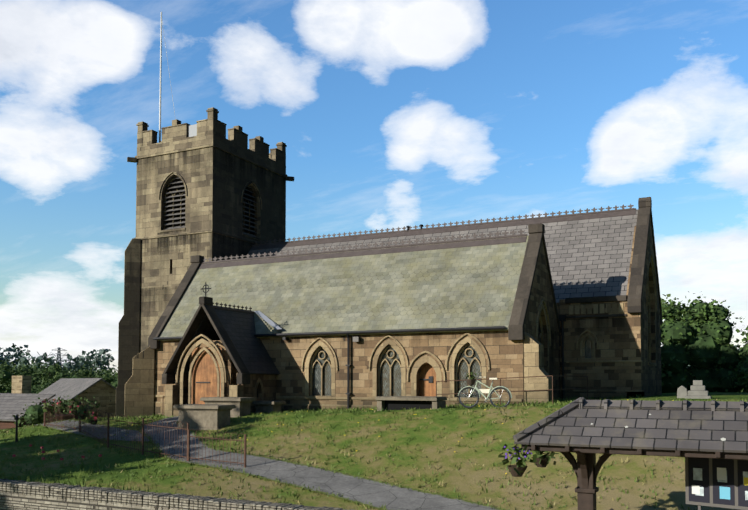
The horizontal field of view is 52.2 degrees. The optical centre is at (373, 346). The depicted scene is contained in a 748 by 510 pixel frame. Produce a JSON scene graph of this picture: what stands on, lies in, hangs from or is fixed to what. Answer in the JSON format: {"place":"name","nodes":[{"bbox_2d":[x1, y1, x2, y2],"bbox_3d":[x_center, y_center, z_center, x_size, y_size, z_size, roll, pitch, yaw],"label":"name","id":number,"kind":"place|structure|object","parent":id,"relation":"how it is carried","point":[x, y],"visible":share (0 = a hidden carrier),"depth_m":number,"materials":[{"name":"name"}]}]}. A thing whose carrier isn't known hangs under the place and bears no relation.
{"place":"outdoors","nodes":[
{"label":"outdoors","id":0,"kind":"place"},
{"bbox_2d":[136,133,285,352],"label":"tower","id":1,"kind":"structure","parent":0,"point":[214,195],"depth_m":45.35,"materials":[{"name":"stone"}]},
{"bbox_2d":[0,416,505,509],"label":"path","id":2,"kind":"structure","parent":0,"point":[375,493],"depth_m":21.30,"materials":[{"name":"stone flagstones"}]},
{"bbox_2d":[159,331,507,405],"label":"aisle wall","id":3,"kind":"structure","parent":0,"point":[286,356],"depth_m":32.18,"materials":[{"name":"brown stone"}]},
{"bbox_2d":[158,235,528,340],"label":"aisle roof","id":4,"kind":"structure","parent":3,"relation":"on","point":[474,286],"depth_m":33.50,"materials":[{"name":"grey stone"}]},
{"bbox_2d":[0,390,747,509],"bbox_3d":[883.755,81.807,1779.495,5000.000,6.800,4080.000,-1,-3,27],"label":"ground","id":5,"kind":"structure","parent":0,"point":[671,496],"depth_m":22.28,"materials":[{"name":"green plant"}]},
{"bbox_2d":[0,414,76,428],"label":"garden wall","id":6,"kind":"structure","parent":5,"relation":"on","point":[6,424],"depth_m":46.23,"materials":[{"name":"brown brick"}]},
{"bbox_2d":[43,347,69,366],"bbox_3d":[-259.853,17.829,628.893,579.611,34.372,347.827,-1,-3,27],"label":"pylon","id":7,"kind":"object","parent":5,"relation":"on","point":[59,353],"visible":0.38,"depth_m":629.07,"materials":[{"name":"silver metal"}]},
{"bbox_2d":[12,399,101,459],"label":"flowers","id":8,"kind":"object","parent":5,"relation":"on","point":[42,447],"visible":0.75,"depth_m":26.57,"materials":[{"name":"red plant"}]},
{"bbox_2d":[11,376,115,417],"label":"house wall","id":9,"kind":"structure","parent":5,"relation":"on","point":[103,393],"depth_m":54.56,"materials":[{"name":"stone"}]},
{"bbox_2d":[0,378,115,420],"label":"house roof","id":10,"kind":"structure","parent":9,"relation":"on","point":[11,404],"depth_m":49.59,"materials":[{"name":"grey tile"}]},
{"bbox_2d":[0,479,353,509],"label":"road wall","id":11,"kind":"structure","parent":5,"relation":"on","point":[19,495],"depth_m":19.79,"materials":[{"name":"stone"}]},
{"bbox_2d":[116,107,293,417],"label":"tower stone trim","id":12,"kind":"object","parent":5,"relation":"on","point":[129,337],"visible":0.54,"depth_m":45.54,"materials":[{"name":"beige stone"}]},
{"bbox_2d":[159,12,175,141],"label":"flagpole","id":13,"kind":"object","parent":12,"relation":"on","point":[160,79],"visible":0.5,"depth_m":47.04,"materials":[{"name":"white metal"}]},
{"bbox_2d":[189,124,196,136],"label":"hatch","id":14,"kind":"object","parent":12,"relation":"attached to","point":[192,130],"visible":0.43,"depth_m":44.66,"materials":[{"name":"grey"}]},
{"bbox_2d":[164,177,257,236],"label":"louvres","id":15,"kind":"object","parent":12,"relation":"on","point":[184,208],"visible":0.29,"depth_m":45.46,"materials":[{"name":"grey wood"}]},
{"bbox_2d":[15,224,565,441],"bbox_3d":[-2.509,-1.424,35.807,22.366,11.152,13.044,0,-3,1],"label":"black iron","id":16,"kind":"object","parent":5,"relation":"on","point":[562,318],"visible":0.92,"depth_m":32.27,"materials":[{"name":"black paint"}]},
{"bbox_2d":[45,408,547,476],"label":"baskets","id":17,"kind":"object","parent":5,"relation":"on","point":[513,472],"visible":0.83,"depth_m":15.57,"materials":[{"name":"wicker"}]},
{"bbox_2d":[41,372,558,474],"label":"plant leaves","id":18,"kind":"object","parent":17,"relation":"in","point":[516,456],"visible":0.77,"depth_m":15.65,"materials":[{"name":"green plant"}]},
{"bbox_2d":[504,446,531,461],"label":"violet flowers","id":19,"kind":"object","parent":18,"relation":"on","point":[515,453],"visible":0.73,"depth_m":14.10,"materials":[{"name":"purple plant"}]},
{"bbox_2d":[166,178,431,409],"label":"dark opening","id":20,"kind":"object","parent":5,"relation":"on","point":[396,404],"visible":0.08,"depth_m":45.35,"materials":[{"name":"black"}]},
{"bbox_2d":[173,396,446,429],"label":"table tombs","id":21,"kind":"object","parent":5,"relation":"on","point":[215,413],"visible":0.85,"depth_m":28.20,"materials":[{"name":"stone"}]},
{"bbox_2d":[44,132,587,466],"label":"iron railings","id":22,"kind":"object","parent":5,"relation":"on","point":[104,432],"visible":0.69,"depth_m":26.15,"materials":[{"name":"metal"}]},
{"bbox_2d":[0,343,739,376],"bbox_3d":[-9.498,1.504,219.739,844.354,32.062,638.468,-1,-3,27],"label":"distant trees","id":23,"kind":"object","parent":5,"relation":"on","point":[79,361],"visible":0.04,"depth_m":357.99,"materials":[{"name":"green plant"}]},
{"bbox_2d":[0,291,747,426],"bbox_3d":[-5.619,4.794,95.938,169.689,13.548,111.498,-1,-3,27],"label":"foliage","id":24,"kind":"object","parent":5,"relation":"on","point":[708,336],"visible":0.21,"depth_m":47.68,"materials":[{"name":"green plant"}]},
{"bbox_2d":[661,294,689,325],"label":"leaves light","id":25,"kind":"object","parent":24,"relation":"on","point":[669,295],"visible":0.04,"depth_m":60.60,"materials":[{"name":"green plant"}]},
{"bbox_2d":[76,400,672,473],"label":"dandelions","id":26,"kind":"object","parent":5,"relation":"on","point":[379,436],"visible":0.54,"depth_m":26.02,"materials":[{"name":"yellow plant"}]},
{"bbox_2d":[154,303,644,415],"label":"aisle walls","id":27,"kind":"structure","parent":5,"relation":"on","point":[159,408],"depth_m":33.33,"materials":[{"name":"brown stone"}]},
{"bbox_2d":[173,308,279,374],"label":"porch roof","id":28,"kind":"structure","parent":27,"relation":"on","point":[239,326],"depth_m":33.45,"materials":[{"name":"stone"}]},
{"bbox_2d":[236,373,275,408],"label":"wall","id":29,"kind":"structure","parent":27,"relation":"attached to","point":[269,382],"depth_m":33.02,"materials":[{"name":"stone"}]},
{"bbox_2d":[254,311,281,329],"bbox_3d":[-5.826,-1.192,35.198,4.443,1.010,1.007,-1,-3,27],"label":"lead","id":30,"kind":"object","parent":27,"relation":"on","point":[268,321],"visible":0.5,"depth_m":34.61,"materials":[{"name":"grey metal"}]},
{"bbox_2d":[191,347,435,403],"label":"doors","id":31,"kind":"structure","parent":27,"relation":"in","point":[204,369],"depth_m":32.44,"materials":[{"name":"brown wood"}]},
{"bbox_2d":[124,253,656,416],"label":"stone trim","id":32,"kind":"structure","parent":27,"relation":"attached to","point":[139,392],"depth_m":32.26,"materials":[{"name":"beige stone"}]},
{"bbox_2d":[313,323,590,396],"bbox_3d":[3.607,0.253,31.944,12.505,3.700,3.869,0,-3,-3],"label":"glass","id":33,"kind":"object","parent":32,"relation":"on","point":[396,378],"depth_m":31.85,"materials":[{"name":"grey glass"}]},
{"bbox_2d":[140,151,659,380],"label":"stains","id":34,"kind":"object","parent":27,"relation":"on","point":[167,239],"visible":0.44,"depth_m":44.96,"materials":[{"name":"grey"}]},
{"bbox_2d":[148,197,661,383],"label":"copings","id":35,"kind":"object","parent":27,"relation":"on","point":[516,326],"visible":0.75,"depth_m":32.97,"materials":[{"name":"stone"}]},
{"bbox_2d":[198,204,635,312],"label":"ridge tiles","id":36,"kind":"object","parent":27,"relation":"on","point":[482,241],"visible":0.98,"depth_m":38.01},
{"bbox_2d":[246,209,637,302],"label":"slate roof","id":37,"kind":"structure","parent":27,"relation":"on","point":[589,257],"depth_m":36.40,"materials":[{"name":"grey stone"}]},
{"bbox_2d":[460,378,509,406],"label":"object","id":38,"kind":"object","parent":5,"relation":"on","point":[486,399],"visible":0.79,"depth_m":25.98,"materials":[{"name":"silver metal"}]},
{"bbox_2d":[459,387,510,407],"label":"bicycle tires","id":39,"kind":"object","parent":5,"relation":"on","point":[478,397],"visible":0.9,"depth_m":25.96,"materials":[{"name":"black rubber"}]},
{"bbox_2d":[458,380,511,399],"bbox_3d":[3.765,1.470,25.951,1.878,0.667,0.122,-1,-3,22],"label":"bicycle frame","id":40,"kind":"object","parent":39,"relation":"on","point":[478,390],"visible":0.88,"depth_m":25.91,"materials":[{"name":"metal"}]},
{"bbox_2d":[466,379,475,384],"bbox_3d":[3.331,1.213,26.180,0.338,0.198,0.389,-1,-3,27],"label":"bicycle basket","id":41,"kind":"object","parent":40,"relation":"attached to","point":[470,381],"visible":1,"depth_m":26.02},
{"bbox_2d":[479,377,497,392],"bbox_3d":[3.860,1.300,25.962,0.700,0.560,0.617,-1,-3,27],"label":"sign panel","id":42,"kind":"object","parent":40,"relation":"attached to","point":[484,390],"visible":0.88,"depth_m":25.95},
{"bbox_2d":[508,240,559,403],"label":"gable end wall","id":43,"kind":"structure","parent":5,"relation":"on","point":[541,289],"depth_m":31.59,"materials":[{"name":"beige stone"}]},
{"bbox_2d":[559,299,626,399],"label":"chancel wall","id":44,"kind":"structure","parent":5,"relation":"on","point":[608,375],"depth_m":33.72,"materials":[{"name":"stone"}]},
{"bbox_2d":[569,303,623,314],"bbox_3d":[9.843,-1.682,33.830,2.360,0.430,0.135,-1,-3,27],"label":"frieze","id":45,"kind":"object","parent":44,"relation":"attached to","point":[595,308],"visible":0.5,"depth_m":33.77,"materials":[{"name":"stone"}]},
{"bbox_2d":[521,444,747,509],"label":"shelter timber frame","id":46,"kind":"object","parent":5,"relation":"on","point":[586,467],"visible":0.5,"depth_m":14.12,"materials":[{"name":"brown wood"}]},
{"bbox_2d":[353,337,747,509],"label":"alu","id":47,"kind":"object","parent":46,"relation":"attached to","point":[699,504],"visible":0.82,"depth_m":13.96,"materials":[{"name":"grey metal"}]},
{"bbox_2d":[688,457,747,506],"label":"notice board","id":48,"kind":"object","parent":47,"relation":"attached to","point":[727,464],"visible":0.79,"depth_m":13.88,"materials":[{"name":"black fabric"}]},
{"bbox_2d":[692,467,725,493],"bbox_3d":[6.132,2.461,13.974,0.610,0.520,0.002,-2,-3,41],"label":"white notice","id":49,"kind":"object","parent":48,"relation":"attached to","point":[721,473],"visible":1,"depth_m":13.87,"materials":[{"name":"white paper"}]},
{"bbox_2d":[693,468,747,499],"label":"notice paper","id":50,"kind":"object","parent":48,"relation":"attached to","point":[697,473],"visible":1,"depth_m":14.06,"materials":[{"name":"white paper"}]},
{"bbox_2d":[720,486,729,499],"bbox_3d":[6.341,2.643,13.787,0.180,0.220,0.002,-2,-3,41],"label":"blue notice","id":51,"kind":"object","parent":48,"relation":"attached to","point":[724,492],"visible":1,"depth_m":13.79,"materials":[{"name":"blue paper"}]},
{"bbox_2d":[744,477,747,484],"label":"yellow notice","id":52,"kind":"object","parent":48,"relation":"attached to","point":[745,480],"visible":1,"depth_m":13.56,"materials":[{"name":"yellow paper"}]},
{"bbox_2d":[514,407,747,452],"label":"shelter roof","id":53,"kind":"structure","parent":46,"relation":"on","point":[702,430],"depth_m":13.50,"materials":[{"name":"grey tile"}]},
{"bbox_2d":[626,217,661,396],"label":"gable end wall","id":54,"kind":"structure","parent":5,"relation":"on","point":[640,375],"depth_m":34.42,"materials":[{"name":"beige stone"}]},
{"bbox_2d":[677,380,711,398],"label":"gravestones","id":55,"kind":"object","parent":5,"relation":"on","point":[698,389],"visible":0.9,"depth_m":29.22,"materials":[{"name":"stone"}]},
{"bbox_2d":[661,297,747,392],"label":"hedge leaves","id":56,"kind":"object","parent":5,"relation":"on","point":[736,369],"visible":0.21,"depth_m":47.61,"materials":[{"name":"green plant"}]},
{"bbox_2d":[0,0,747,374],"label":"sky","id":57,"kind":"structure","parent":0,"point":[389,114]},
{"bbox_2d":[513,397,747,441],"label":"roof ridge tiles","id":58,"kind":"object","parent":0,"point":[683,405],"depth_m":14.12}
]}

